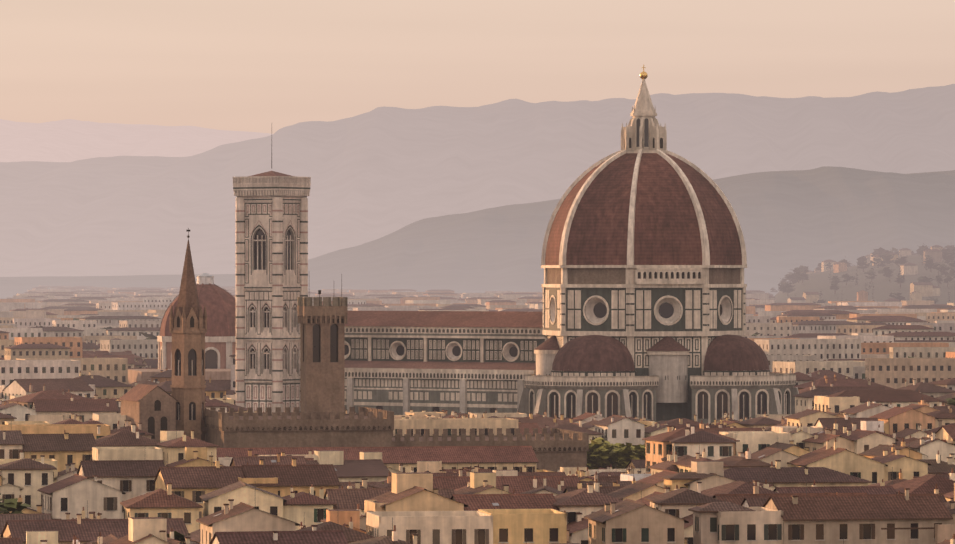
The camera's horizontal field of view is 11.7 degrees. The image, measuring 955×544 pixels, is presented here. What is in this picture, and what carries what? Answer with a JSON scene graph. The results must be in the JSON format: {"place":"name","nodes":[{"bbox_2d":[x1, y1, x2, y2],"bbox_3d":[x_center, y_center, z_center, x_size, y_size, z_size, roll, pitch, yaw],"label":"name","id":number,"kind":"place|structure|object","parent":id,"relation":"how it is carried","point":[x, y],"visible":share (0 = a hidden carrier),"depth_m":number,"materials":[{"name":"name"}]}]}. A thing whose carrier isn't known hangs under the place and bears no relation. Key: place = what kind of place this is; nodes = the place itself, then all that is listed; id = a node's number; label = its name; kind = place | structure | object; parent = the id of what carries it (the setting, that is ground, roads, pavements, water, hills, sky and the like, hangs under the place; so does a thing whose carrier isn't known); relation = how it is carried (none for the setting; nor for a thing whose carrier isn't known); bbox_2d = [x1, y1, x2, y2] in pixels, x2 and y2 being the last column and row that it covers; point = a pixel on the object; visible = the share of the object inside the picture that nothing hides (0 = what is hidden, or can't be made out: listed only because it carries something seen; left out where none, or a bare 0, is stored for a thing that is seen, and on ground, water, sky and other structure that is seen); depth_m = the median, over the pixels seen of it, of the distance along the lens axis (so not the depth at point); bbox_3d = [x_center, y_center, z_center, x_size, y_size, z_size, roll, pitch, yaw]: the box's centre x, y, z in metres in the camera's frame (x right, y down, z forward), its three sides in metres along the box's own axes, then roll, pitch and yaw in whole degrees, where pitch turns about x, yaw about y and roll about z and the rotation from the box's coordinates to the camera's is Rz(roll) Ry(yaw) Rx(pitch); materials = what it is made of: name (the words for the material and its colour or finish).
{"place":"outdoors","nodes":[
{"label":"outdoors","id":0,"kind":"place"},
{"bbox_2d":[0,119,272,161],"bbox_3d":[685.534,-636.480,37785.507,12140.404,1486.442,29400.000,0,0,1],"label":"ridge","id":1,"kind":"structure","parent":0,"point":[68,140],"depth_m":36479.72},
{"bbox_2d":[0,84,954,276],"bbox_3d":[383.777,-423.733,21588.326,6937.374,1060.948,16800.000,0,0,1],"label":"ridge","id":2,"kind":"structure","parent":0,"point":[377,173],"depth_m":18743.67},
{"bbox_2d":[0,166,954,298],"bbox_3d":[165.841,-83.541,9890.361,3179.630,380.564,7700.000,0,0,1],"label":"ridge","id":3,"kind":"structure","parent":0,"point":[811,219],"depth_m":8373.69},
{"bbox_2d":[0,0,954,133],"label":"sky","id":4,"kind":"structure","parent":0,"point":[262,66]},
{"bbox_2d":[774,254,954,303],"bbox_3d":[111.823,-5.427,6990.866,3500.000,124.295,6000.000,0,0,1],"label":"hills","id":5,"kind":"structure","parent":0,"point":[882,289],"depth_m":5557.08,"materials":[{"name":"plant"}]},
{"label":"ground","id":6,"kind":"structure","parent":0,"visible":0},
{"bbox_2d":[118,228,206,441],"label":"church with spire","id":7,"kind":"structure","parent":6,"relation":"on","point":[156,410],"depth_m":1005.31,"materials":[{"name":"paint"}]},
{"bbox_2d":[128,273,235,383],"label":"domed chapel","id":8,"kind":"structure","parent":6,"relation":"on","point":[218,302],"depth_m":1631.06,"materials":[{"name":"paint"}]},
{"bbox_2d":[233,152,310,412],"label":"campanile","id":9,"kind":"structure","parent":6,"relation":"on","point":[271,243],"depth_m":1359.99,"materials":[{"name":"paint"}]},
{"bbox_2d":[205,287,588,471],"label":"fortified palace","id":10,"kind":"structure","parent":6,"relation":"on","point":[322,419],"depth_m":988.72,"materials":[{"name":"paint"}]},
{"bbox_2d":[0,245,954,405],"bbox_3d":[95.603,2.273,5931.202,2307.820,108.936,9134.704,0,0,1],"label":"city","id":11,"kind":"object","parent":6,"relation":"on","point":[862,342],"visible":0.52,"depth_m":2207.22,"materials":[{"name":"paint"}]},
{"bbox_2d":[0,383,954,543],"bbox_3d":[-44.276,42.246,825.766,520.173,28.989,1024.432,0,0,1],"label":"city","id":12,"kind":"object","parent":6,"relation":"on","point":[821,466],"visible":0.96,"depth_m":726.76,"materials":[{"name":"tile"}]},
{"bbox_2d":[0,243,954,543],"bbox_3d":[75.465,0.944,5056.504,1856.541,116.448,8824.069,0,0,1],"label":"trees","id":13,"kind":"object","parent":6,"relation":"on","point":[602,453],"visible":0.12,"depth_m":5316.73,"materials":[{"name":"plant"}]},
{"bbox_2d":[6,297,954,543],"bbox_3d":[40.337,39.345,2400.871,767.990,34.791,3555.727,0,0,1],"label":"building roof","id":14,"kind":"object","parent":6,"relation":"on","point":[505,457],"visible":0.08,"depth_m":920.57,"materials":[{"name":"tile"}]},
{"bbox_2d":[322,65,798,423],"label":"cathedral","id":15,"kind":"structure","parent":6,"relation":"on","point":[642,314],"depth_m":1321.34,"materials":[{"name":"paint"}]}
]}

